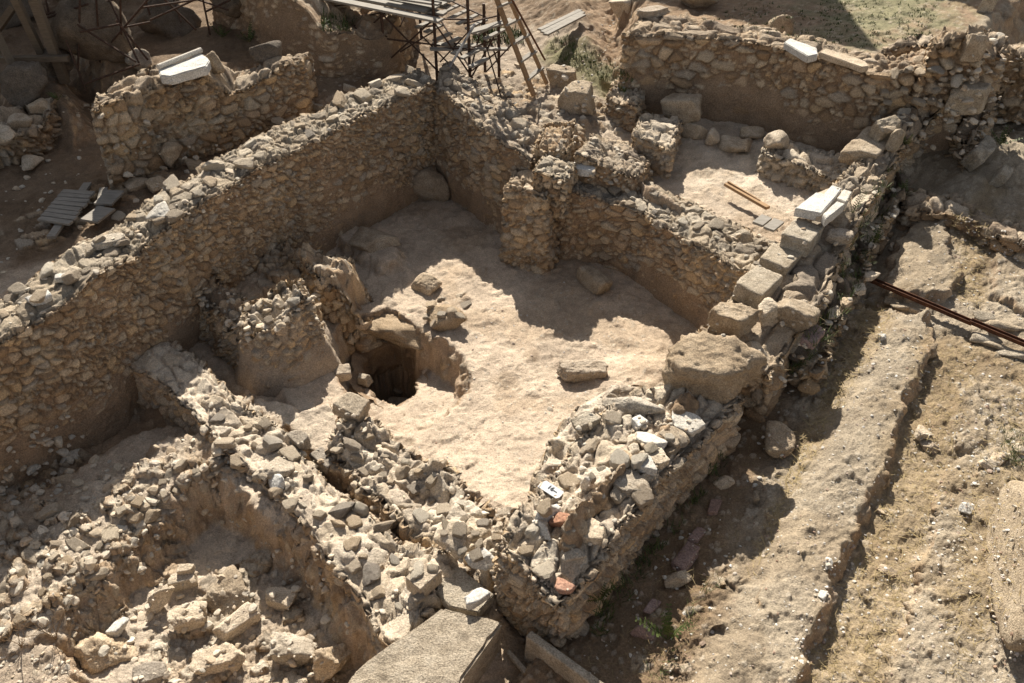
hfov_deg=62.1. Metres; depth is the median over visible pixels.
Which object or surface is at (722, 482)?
stone
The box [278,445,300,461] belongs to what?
rubble stone
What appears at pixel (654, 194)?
rubble stone
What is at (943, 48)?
rubble wall
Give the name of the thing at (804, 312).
stone
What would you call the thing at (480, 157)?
stone wall
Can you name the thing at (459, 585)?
rock
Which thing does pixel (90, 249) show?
rubble stone
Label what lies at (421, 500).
rubble stone
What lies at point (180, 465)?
rubble stone
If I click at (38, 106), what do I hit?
stone
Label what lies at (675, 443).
stone block
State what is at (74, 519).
rubble stone
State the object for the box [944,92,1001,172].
rubble wall
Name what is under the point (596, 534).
stone block
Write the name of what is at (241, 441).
rubble stone
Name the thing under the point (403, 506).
rubble stone
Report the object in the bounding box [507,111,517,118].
rubble stone
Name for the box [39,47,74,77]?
rock
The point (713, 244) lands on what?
rubble stone
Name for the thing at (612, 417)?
rubble stone
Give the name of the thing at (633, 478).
stone block
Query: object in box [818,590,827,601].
stone
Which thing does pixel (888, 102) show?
rubble stone
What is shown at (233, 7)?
rock
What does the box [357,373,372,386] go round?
stone block
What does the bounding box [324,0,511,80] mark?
scaffold
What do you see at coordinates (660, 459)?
stone block
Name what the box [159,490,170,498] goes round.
rubble stone
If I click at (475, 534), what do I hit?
rubble stone
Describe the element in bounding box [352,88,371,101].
rubble stone
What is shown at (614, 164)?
rubble pier
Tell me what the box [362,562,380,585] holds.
rubble stone
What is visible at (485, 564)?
stone
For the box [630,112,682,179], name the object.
rubble pier
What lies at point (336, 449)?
rubble stone
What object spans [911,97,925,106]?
rubble stone
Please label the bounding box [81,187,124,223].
loose boards
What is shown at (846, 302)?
kerb stone
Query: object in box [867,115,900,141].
stone block
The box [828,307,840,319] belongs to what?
kerb stone
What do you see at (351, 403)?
stone block
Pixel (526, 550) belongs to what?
rubble stone
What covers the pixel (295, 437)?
stone block
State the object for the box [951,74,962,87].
rubble stone
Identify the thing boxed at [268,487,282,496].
rubble stone
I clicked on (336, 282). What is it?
rubble wall
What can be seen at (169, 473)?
rubble stone
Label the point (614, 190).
rubble stone
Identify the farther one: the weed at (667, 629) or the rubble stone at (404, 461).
the rubble stone at (404, 461)
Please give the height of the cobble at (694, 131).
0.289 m
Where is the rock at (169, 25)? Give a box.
[136,0,201,37]
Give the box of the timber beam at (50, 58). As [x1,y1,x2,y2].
[0,54,70,62]
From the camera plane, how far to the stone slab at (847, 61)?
11.43 m
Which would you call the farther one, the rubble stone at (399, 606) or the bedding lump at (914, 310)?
the bedding lump at (914, 310)
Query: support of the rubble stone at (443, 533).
on the boulder at (450, 542)
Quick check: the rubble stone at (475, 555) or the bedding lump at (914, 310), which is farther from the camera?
the bedding lump at (914, 310)
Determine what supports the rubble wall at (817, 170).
on the ground at (452, 246)
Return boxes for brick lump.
[548,512,568,527]
[554,577,575,594]
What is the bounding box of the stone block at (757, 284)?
[732,265,782,309]
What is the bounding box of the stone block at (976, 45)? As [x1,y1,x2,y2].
[959,33,989,62]
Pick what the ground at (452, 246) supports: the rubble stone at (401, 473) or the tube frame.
the tube frame
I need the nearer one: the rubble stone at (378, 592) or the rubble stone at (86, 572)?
the rubble stone at (378, 592)
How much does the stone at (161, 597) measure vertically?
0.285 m
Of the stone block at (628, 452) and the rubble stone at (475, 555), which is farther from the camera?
the stone block at (628, 452)
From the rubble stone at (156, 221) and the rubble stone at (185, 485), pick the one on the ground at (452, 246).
the rubble stone at (185, 485)
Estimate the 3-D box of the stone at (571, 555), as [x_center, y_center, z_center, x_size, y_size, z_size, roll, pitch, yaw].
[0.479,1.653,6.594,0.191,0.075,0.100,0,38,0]
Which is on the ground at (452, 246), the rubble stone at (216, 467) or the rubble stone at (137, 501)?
the rubble stone at (216, 467)
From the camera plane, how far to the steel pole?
13.16 m
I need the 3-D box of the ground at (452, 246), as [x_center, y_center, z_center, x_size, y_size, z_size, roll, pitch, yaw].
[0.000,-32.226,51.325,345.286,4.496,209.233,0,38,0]
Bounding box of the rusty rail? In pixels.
[867,278,1023,346]
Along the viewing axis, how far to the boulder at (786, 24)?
13.26 m
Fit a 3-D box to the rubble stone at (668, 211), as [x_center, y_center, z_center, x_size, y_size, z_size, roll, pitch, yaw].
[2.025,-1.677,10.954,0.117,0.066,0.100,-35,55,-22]
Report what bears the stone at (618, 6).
on the ground at (452, 246)
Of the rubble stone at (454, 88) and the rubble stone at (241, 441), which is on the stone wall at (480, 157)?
the rubble stone at (454, 88)
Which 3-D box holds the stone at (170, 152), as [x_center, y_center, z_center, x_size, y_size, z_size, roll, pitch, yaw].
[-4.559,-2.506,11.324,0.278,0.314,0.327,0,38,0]
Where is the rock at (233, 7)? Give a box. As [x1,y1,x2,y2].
[212,0,241,18]
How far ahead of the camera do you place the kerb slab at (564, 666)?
6.48 m
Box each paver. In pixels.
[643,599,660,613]
[671,541,699,571]
[687,527,705,542]
[707,499,721,515]
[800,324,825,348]
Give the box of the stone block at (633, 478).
[607,468,649,496]
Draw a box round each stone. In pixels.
[0,124,14,145]
[0,310,8,319]
[0,581,8,593]
[3,294,11,303]
[5,573,10,581]
[7,113,32,129]
[8,282,28,295]
[12,613,26,624]
[16,566,28,577]
[21,154,43,170]
[21,549,37,563]
[25,290,52,305]
[27,98,50,113]
[28,525,37,531]
[29,289,50,302]
[38,502,60,522]
[38,587,46,595]
[39,262,53,278]
[41,572,53,581]
[48,552,60,562]
[50,540,62,548]
[54,273,63,282]
[61,270,79,284]
[61,555,73,564]
[65,537,90,550]
[66,510,81,528]
[66,567,76,575]
[69,579,82,591]
[73,632,138,674]
[80,266,90,274]
[82,569,89,575]
[84,567,108,580]
[85,242,95,255]
[92,234,105,243]
[94,542,104,550]
[101,527,119,542]
[102,246,120,257]
[106,617,128,637]
[110,552,124,558]
[111,211,125,220]
[115,239,130,246]
[115,505,126,516]
[119,519,126,525]
[124,48,151,69]
[124,177,147,191]
[124,231,134,237]
[125,213,135,220]
[126,509,143,523]
[130,495,143,507]
[141,509,160,524]
[146,176,165,192]
[146,201,168,220]
[146,585,174,613]
[150,216,165,225]
[154,195,163,205]
[156,500,162,506]
[158,479,166,485]
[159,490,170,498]
[160,141,182,166]
[163,174,179,191]
[163,468,174,478]
[165,209,183,222]
[172,486,180,495]
[173,458,187,472]
[175,480,191,488]
[184,158,202,170]
[192,189,204,197]
[192,468,199,473]
[201,160,225,170]
[202,176,216,188]
[202,469,215,480]
[205,51,224,73]
[208,412,224,422]
[209,459,224,470]
[213,437,235,448]
[230,453,245,469]
[233,157,254,168]
[236,438,248,444]
[243,304,252,310]
[243,424,253,430]
[244,139,256,147]
[250,441,257,449]
[252,456,294,479]
[258,417,273,430]
[258,473,266,481]
[262,300,272,306]
[262,435,282,451]
[263,315,273,324]
[267,292,275,297]
[268,474,284,488]
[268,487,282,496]
[271,117,285,124]
[275,137,281,143]
[275,300,284,309]
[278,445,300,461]
[282,315,289,324]
[282,497,298,512]
[283,485,290,491]
[286,296,300,306]
[292,311,300,317]
[294,122,305,128]
[297,502,307,507]
[302,474,313,481]
[303,130,315,138]
[305,304,314,311]
[312,103,323,110]
[312,510,327,520]
[314,303,320,308]
[326,116,338,123]
[328,502,355,518]
[330,445,343,453]
[330,519,345,526]
[333,90,346,107]
[343,83,356,91]
[343,437,360,450]
[343,536,361,551]
[346,108,355,112]
[346,423,355,429]
[346,514,362,529]
[347,559,361,574]
[350,453,364,462]
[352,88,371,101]
[353,501,368,516]
[354,426,362,432]
[356,466,368,476]
[358,553,367,559]
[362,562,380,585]
[363,433,373,440]
[365,543,372,551]
[368,78,382,87]
[371,465,379,472]
[371,585,385,598]
[373,452,378,459]
[373,520,395,531]
[378,472,386,479]
[380,453,389,458]
[385,74,404,81]
[385,479,394,485]
[387,396,407,405]
[389,553,399,564]
[392,387,402,396]
[394,87,409,96]
[394,465,409,480]
[394,602,403,610]
[397,503,421,509]
[401,458,409,465]
[402,65,414,73]
[404,78,422,86]
[406,483,419,495]
[410,561,423,581]
[411,272,441,295]
[412,508,428,524]
[412,592,425,603]
[413,468,422,475]
[417,498,424,504]
[420,75,430,81]
[422,313,428,319]
[425,474,437,488]
[426,301,436,308]
[427,564,439,575]
[429,497,434,504]
[430,319,435,327]
[436,502,450,516]
[437,297,445,301]
[437,311,445,317]
[439,65,449,71]
[440,529,447,536]
[441,518,448,529]
[443,78,451,85]
[446,306,456,316]
[450,85,461,91]
[452,521,466,538]
[454,312,464,318]
[455,292,464,297]
[457,499,465,508]
[457,546,466,555]
[460,300,471,309]
[460,515,468,522]
[465,547,493,570]
[468,547,482,562]
[470,88,479,95]
[471,531,479,538]
[474,538,483,547]
[477,518,489,526]
[481,95,491,100]
[488,109,495,116]
[491,533,501,540]
[496,109,505,117]
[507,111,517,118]
[510,118,527,129]
[511,131,518,138]
[518,545,533,556]
[519,137,529,144]
[525,523,539,539]
[532,519,550,540]
[532,560,554,578]
[535,504,561,521]
[536,498,552,517]
[557,472,579,490]
[561,524,574,535]
[562,541,575,549]
[562,548,585,561]
[579,435,597,456]
[580,476,594,491]
[587,472,595,483]
[596,465,605,471]
[604,409,621,424]
[608,0,631,17]
[608,185,620,195]
[610,448,629,468]
[618,437,626,443]
[625,200,635,206]
[630,483,653,507]
[630,621,655,640]
[631,415,647,430]
[631,453,647,468]
[636,205,646,213]
[636,432,667,449]
[643,441,658,453]
[649,191,659,198]
[664,446,679,455]
[664,570,692,588]
[665,207,671,214]
[665,433,674,441]
[678,216,688,225]
[678,436,687,447]
[680,203,685,210]
[681,0,717,7]
[692,222,704,230]
[708,217,724,228]
[711,241,716,248]
[713,475,734,489]
[724,232,734,241]
[754,245,761,250]
[758,297,777,327]
[764,420,795,458]
[777,298,820,333]
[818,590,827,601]
[825,228,853,245]
[825,557,832,569]
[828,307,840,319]
[840,297,852,308]
[852,283,865,295]
[863,271,880,280]
[875,505,883,513]
[876,333,885,340]
[877,564,897,576]
[879,88,888,95]
[883,99,891,105]
[883,126,896,133]
[888,242,894,250]
[889,67,898,78]
[897,108,910,115]
[900,86,908,93]
[904,66,914,73]
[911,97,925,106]
[914,67,925,75]
[914,425,931,440]
[919,440,940,453]
[926,97,936,104]
[927,66,944,74]
[931,87,940,93]
[939,77,947,81]
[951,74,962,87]
[958,502,973,514]
[977,459,997,469]
[990,452,1008,466]
[1013,443,1023,454]
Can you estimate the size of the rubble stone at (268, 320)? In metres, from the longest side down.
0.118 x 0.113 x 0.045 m
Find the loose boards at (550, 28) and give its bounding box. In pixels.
[537,9,585,35]
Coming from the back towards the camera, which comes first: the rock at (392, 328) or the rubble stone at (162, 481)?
the rock at (392, 328)
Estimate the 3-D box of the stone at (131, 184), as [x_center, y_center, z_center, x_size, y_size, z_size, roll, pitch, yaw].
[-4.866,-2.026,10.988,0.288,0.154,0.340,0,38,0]
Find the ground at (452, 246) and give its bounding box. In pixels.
[0,0,1023,682]
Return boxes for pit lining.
[348,341,428,408]
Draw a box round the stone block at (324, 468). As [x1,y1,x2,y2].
[309,446,332,474]
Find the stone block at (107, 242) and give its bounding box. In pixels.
[91,233,125,249]
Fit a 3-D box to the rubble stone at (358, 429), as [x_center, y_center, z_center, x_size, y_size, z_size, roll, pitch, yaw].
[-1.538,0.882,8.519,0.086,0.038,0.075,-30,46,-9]
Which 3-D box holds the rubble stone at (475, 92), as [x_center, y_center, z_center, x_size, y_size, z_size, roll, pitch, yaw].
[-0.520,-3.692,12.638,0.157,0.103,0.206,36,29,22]
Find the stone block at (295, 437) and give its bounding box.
[287,429,311,449]
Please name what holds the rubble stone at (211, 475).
on the ground at (452, 246)
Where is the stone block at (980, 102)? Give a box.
[944,82,991,114]
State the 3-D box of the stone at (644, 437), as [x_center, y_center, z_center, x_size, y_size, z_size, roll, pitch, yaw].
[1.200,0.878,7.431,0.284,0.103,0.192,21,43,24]
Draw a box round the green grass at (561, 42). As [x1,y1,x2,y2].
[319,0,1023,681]
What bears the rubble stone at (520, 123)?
on the stone wall at (480, 157)
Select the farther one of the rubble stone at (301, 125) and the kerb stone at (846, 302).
the rubble stone at (301, 125)
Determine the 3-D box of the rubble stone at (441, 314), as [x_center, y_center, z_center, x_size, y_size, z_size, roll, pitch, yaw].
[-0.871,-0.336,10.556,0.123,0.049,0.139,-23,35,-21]
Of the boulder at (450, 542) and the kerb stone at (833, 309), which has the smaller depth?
the boulder at (450, 542)
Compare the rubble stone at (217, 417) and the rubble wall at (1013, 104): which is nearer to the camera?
the rubble stone at (217, 417)
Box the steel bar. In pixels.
[448,24,475,67]
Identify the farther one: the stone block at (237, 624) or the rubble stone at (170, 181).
the rubble stone at (170, 181)
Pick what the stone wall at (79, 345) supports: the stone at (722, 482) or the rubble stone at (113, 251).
the rubble stone at (113, 251)
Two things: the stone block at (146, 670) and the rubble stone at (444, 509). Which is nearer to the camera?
the stone block at (146, 670)
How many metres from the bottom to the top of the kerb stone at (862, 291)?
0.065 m
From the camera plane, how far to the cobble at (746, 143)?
12.11 m
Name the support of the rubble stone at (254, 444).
on the rubble wall at (177, 380)
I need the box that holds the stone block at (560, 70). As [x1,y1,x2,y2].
[546,64,576,87]
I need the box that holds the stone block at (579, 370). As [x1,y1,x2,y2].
[556,358,607,382]
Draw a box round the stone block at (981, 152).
[960,135,996,171]
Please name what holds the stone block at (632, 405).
on the stone wall at (527, 605)
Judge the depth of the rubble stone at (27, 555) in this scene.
7.79 m
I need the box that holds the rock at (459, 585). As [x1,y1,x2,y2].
[437,567,493,615]
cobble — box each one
[681,123,707,139]
[705,127,719,144]
[717,135,744,152]
[737,138,752,151]
[740,126,764,138]
[763,130,788,149]
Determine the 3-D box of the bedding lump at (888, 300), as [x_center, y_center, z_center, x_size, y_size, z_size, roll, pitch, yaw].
[4.461,-0.462,9.904,0.259,0.092,0.151,11,40,13]
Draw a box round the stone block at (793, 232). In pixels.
[779,217,823,257]
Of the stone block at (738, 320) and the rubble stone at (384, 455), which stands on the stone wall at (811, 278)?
the stone block at (738, 320)
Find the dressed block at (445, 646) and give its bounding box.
[348,609,501,682]
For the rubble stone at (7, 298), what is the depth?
8.57 m
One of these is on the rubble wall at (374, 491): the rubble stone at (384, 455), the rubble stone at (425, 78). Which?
the rubble stone at (384, 455)
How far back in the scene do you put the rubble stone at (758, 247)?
10.05 m
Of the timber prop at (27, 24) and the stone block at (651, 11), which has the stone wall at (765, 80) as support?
the stone block at (651, 11)
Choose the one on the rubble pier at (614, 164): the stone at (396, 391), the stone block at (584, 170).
the stone block at (584, 170)
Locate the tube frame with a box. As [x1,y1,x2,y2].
[45,0,230,89]
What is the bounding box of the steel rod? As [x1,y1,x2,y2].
[485,45,501,98]
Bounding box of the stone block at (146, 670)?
[132,661,168,682]
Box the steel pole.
[511,0,545,60]
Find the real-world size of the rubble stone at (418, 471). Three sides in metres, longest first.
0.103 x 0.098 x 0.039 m
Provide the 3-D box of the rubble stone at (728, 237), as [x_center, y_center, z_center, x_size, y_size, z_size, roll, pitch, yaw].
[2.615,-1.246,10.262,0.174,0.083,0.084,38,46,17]
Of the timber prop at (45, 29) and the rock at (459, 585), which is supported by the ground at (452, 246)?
the timber prop at (45, 29)
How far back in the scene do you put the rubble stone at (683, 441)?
7.42 m
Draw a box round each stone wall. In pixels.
[0,68,438,487]
[90,52,317,188]
[432,61,544,233]
[489,382,745,649]
[553,179,777,328]
[617,14,962,153]
[695,140,908,422]
[899,23,996,176]
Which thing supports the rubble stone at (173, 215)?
on the stone wall at (79, 345)
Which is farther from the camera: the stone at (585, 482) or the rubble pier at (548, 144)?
the rubble pier at (548, 144)
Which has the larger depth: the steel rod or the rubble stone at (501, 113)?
the steel rod
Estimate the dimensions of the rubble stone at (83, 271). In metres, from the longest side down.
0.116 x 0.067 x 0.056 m
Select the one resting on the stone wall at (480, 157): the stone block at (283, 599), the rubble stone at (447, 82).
the rubble stone at (447, 82)
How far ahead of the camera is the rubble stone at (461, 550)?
7.06 m
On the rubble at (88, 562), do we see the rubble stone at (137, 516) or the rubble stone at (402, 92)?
the rubble stone at (137, 516)
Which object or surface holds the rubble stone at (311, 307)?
on the rubble pier at (271, 363)
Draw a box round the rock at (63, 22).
[48,0,134,62]
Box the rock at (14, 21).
[0,0,44,29]
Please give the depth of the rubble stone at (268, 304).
9.65 m
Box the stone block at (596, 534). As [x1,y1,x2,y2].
[582,517,608,544]
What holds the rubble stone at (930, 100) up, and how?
on the rubble wall at (943, 48)
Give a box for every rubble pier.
[234,278,341,396]
[531,122,578,166]
[532,153,577,218]
[573,133,652,194]
[604,78,647,133]
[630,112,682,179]
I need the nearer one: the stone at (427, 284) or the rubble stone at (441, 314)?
the rubble stone at (441, 314)
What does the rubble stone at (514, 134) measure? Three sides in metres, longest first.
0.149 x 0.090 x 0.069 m
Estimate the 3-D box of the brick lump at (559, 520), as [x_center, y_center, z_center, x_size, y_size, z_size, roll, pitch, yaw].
[0.400,1.444,6.818,0.217,0.153,0.143,0,38,0]
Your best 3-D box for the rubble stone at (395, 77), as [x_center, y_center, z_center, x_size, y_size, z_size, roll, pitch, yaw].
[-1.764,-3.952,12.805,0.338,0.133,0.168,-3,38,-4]
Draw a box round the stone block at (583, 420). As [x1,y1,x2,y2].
[570,411,600,434]
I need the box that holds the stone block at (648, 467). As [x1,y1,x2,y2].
[639,455,656,475]
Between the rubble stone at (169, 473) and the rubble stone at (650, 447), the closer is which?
the rubble stone at (650, 447)
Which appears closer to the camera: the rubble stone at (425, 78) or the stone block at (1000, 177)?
the stone block at (1000, 177)
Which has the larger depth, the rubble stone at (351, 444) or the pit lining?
the pit lining
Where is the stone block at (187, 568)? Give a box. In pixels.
[176,563,195,574]
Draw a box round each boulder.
[188,642,246,675]
[199,565,249,615]
[249,40,281,64]
[268,631,316,668]
[312,643,351,680]
[348,226,400,252]
[412,166,449,200]
[426,304,467,331]
[433,519,470,558]
[577,265,612,294]
[660,93,701,123]
[662,330,766,404]
[768,14,793,35]
[986,480,1023,650]
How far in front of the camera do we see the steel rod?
13.19 m
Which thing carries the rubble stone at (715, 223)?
on the stone wall at (686, 272)
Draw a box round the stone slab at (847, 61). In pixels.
[818,48,868,72]
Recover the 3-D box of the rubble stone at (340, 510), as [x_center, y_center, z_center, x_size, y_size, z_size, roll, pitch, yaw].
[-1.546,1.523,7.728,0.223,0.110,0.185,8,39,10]
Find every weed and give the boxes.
[46,91,61,99]
[208,22,229,37]
[235,21,254,41]
[586,582,617,602]
[635,604,692,639]
[865,223,882,242]
[898,179,916,194]
[903,134,912,144]
[991,125,1022,144]
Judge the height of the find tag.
0.011 m
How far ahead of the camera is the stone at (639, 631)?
6.75 m
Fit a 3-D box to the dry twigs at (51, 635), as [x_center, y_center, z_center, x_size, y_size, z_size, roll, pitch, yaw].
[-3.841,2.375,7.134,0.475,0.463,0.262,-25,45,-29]
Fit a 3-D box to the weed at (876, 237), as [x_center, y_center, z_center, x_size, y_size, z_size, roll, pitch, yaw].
[4.343,-1.276,10.243,0.226,0.216,0.321,19,42,23]
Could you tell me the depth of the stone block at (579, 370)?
9.74 m
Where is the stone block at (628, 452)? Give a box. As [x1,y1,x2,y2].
[610,449,631,463]
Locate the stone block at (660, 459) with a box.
[639,447,669,469]
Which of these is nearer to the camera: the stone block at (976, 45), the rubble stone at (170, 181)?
the rubble stone at (170, 181)
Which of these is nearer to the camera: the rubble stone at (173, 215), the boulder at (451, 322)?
the rubble stone at (173, 215)
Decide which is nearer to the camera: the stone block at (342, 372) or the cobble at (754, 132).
the stone block at (342, 372)
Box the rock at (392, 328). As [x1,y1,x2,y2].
[361,313,423,350]
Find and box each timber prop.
[0,4,14,31]
[0,32,14,64]
[10,0,47,75]
[28,0,70,83]
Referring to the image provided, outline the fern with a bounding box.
[849,187,867,212]
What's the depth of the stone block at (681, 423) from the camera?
7.58 m
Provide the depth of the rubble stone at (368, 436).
8.50 m
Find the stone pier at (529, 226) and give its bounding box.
[498,168,560,274]
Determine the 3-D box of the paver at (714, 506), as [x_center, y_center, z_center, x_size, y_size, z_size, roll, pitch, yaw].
[1.838,1.505,7.720,0.103,0.052,0.202,15,41,18]
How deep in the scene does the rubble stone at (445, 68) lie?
13.03 m
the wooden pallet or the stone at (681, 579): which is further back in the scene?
the wooden pallet
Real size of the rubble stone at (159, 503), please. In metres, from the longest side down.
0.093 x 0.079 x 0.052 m
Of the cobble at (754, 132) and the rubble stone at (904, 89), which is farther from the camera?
the cobble at (754, 132)
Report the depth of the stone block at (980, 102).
11.20 m
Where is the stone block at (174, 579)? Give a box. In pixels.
[167,570,198,591]
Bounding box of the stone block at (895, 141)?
[885,129,905,151]
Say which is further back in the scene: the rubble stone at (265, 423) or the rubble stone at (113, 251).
the rubble stone at (113, 251)
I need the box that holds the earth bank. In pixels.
[210,0,419,78]
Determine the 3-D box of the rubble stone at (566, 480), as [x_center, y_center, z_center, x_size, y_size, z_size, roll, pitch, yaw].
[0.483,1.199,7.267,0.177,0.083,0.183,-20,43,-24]
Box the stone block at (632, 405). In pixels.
[602,396,664,415]
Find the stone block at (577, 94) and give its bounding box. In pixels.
[557,80,595,114]
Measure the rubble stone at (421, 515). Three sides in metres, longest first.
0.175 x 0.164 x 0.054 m
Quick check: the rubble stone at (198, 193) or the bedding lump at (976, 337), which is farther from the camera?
the rubble stone at (198, 193)
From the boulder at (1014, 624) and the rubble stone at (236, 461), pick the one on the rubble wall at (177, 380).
the rubble stone at (236, 461)
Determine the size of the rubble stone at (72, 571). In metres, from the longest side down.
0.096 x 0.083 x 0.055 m
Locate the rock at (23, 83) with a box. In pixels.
[0,61,48,106]
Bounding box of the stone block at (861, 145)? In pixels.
[839,126,887,164]
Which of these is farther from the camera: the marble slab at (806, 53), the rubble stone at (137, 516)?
the marble slab at (806, 53)
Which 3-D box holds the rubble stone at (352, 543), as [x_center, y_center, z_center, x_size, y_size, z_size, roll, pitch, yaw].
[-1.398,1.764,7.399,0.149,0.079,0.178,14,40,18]
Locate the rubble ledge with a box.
[529,384,642,495]
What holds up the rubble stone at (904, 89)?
on the stone wall at (765, 80)
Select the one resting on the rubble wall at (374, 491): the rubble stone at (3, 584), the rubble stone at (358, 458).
the rubble stone at (358, 458)
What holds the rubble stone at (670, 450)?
on the stone wall at (527, 605)
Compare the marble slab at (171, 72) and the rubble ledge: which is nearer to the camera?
the rubble ledge
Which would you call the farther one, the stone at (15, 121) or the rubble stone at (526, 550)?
the stone at (15, 121)
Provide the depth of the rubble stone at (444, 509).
7.72 m
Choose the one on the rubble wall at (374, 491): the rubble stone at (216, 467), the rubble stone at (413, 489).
the rubble stone at (413, 489)
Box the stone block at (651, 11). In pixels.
[636,5,669,17]
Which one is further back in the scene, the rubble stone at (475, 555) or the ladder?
the ladder
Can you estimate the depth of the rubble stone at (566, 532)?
6.59 m
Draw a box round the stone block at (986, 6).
[976,0,997,12]
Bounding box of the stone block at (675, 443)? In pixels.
[659,424,689,447]
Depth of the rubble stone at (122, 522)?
8.07 m
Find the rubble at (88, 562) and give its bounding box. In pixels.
[0,32,1022,682]
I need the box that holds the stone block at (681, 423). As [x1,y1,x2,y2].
[671,409,705,437]
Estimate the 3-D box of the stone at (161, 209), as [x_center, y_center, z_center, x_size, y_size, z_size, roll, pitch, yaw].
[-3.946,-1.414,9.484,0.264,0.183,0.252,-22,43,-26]
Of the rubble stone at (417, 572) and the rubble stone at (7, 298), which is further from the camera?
the rubble stone at (7, 298)
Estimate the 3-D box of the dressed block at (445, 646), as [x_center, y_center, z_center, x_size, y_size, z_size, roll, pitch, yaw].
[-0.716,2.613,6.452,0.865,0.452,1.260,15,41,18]
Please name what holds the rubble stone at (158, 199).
on the stone wall at (79, 345)
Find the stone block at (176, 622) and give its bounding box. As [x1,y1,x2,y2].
[167,601,206,632]
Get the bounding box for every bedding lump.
[883,296,901,304]
[890,303,912,310]
[908,308,933,314]
[969,332,1002,343]
[972,311,994,321]
[980,341,1013,349]
[985,320,1023,331]
[996,349,1023,359]
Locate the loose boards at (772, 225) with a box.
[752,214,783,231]
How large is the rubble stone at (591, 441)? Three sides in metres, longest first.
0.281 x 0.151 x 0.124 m
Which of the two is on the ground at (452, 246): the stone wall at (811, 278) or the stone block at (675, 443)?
the stone wall at (811, 278)
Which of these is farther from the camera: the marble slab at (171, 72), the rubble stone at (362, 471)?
the marble slab at (171, 72)
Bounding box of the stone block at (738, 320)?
[707,302,759,338]
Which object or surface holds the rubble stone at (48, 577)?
on the ground at (452, 246)
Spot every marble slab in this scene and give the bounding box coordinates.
[156,47,210,84]
[783,38,817,62]
[794,185,851,226]
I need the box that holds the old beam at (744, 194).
[724,181,769,209]
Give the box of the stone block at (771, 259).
[759,242,801,275]
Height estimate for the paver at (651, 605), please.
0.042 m
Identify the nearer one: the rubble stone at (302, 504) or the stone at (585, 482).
the stone at (585, 482)
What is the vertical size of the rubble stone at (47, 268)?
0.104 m
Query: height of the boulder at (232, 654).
0.198 m
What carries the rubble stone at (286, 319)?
on the rubble pier at (271, 363)
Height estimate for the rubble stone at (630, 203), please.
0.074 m
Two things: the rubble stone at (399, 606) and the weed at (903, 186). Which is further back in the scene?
the weed at (903, 186)
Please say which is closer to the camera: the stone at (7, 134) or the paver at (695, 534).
the paver at (695, 534)
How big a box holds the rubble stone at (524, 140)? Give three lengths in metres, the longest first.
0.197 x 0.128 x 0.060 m
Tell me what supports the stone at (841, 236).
on the stone wall at (811, 278)
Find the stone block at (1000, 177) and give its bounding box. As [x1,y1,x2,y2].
[989,164,1013,187]
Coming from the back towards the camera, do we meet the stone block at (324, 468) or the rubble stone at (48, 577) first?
the stone block at (324, 468)
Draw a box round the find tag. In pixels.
[537,481,563,498]
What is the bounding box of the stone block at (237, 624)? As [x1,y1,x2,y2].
[212,602,260,640]
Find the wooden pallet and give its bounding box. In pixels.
[37,182,94,238]
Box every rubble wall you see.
[0,94,68,168]
[129,340,458,650]
[197,271,248,375]
[279,242,387,354]
[325,413,506,592]
[755,140,849,193]
[786,169,914,396]
[879,34,936,56]
[894,188,1023,262]
[906,25,1009,105]
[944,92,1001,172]
[996,42,1023,122]
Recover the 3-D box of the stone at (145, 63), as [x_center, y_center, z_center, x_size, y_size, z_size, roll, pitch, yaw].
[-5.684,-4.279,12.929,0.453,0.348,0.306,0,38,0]
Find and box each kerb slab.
[506,650,525,673]
[524,631,602,682]
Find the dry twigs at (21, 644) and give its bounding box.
[1,619,24,647]
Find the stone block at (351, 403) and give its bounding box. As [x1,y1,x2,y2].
[332,392,369,422]
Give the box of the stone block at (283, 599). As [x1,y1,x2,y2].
[265,586,296,610]
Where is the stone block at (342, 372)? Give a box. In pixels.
[333,364,351,382]
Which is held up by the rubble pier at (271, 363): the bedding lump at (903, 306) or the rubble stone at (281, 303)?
the rubble stone at (281, 303)
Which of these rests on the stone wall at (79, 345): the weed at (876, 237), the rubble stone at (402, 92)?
the rubble stone at (402, 92)
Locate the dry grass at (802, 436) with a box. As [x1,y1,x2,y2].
[544,10,1023,682]
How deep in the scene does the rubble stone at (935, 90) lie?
11.24 m
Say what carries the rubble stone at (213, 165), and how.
on the stone wall at (79, 345)
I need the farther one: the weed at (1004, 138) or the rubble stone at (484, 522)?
the weed at (1004, 138)
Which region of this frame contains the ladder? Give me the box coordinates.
[494,0,548,96]
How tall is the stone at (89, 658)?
0.253 m
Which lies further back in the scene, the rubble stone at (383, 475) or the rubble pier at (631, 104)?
the rubble pier at (631, 104)
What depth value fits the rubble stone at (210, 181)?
10.11 m
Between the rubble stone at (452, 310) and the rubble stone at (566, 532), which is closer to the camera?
the rubble stone at (566, 532)
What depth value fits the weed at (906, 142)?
11.00 m
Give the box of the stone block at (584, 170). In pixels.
[574,162,595,176]
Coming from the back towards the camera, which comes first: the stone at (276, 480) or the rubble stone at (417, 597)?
the stone at (276, 480)
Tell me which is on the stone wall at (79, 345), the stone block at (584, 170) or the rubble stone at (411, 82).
the rubble stone at (411, 82)
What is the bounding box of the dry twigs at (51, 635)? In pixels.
[16,595,75,639]
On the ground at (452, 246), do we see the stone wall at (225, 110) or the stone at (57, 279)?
the stone wall at (225, 110)
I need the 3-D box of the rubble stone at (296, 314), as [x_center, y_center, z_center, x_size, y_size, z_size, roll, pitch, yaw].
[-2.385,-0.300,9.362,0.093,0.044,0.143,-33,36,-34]
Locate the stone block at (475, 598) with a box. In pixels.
[464,587,490,609]

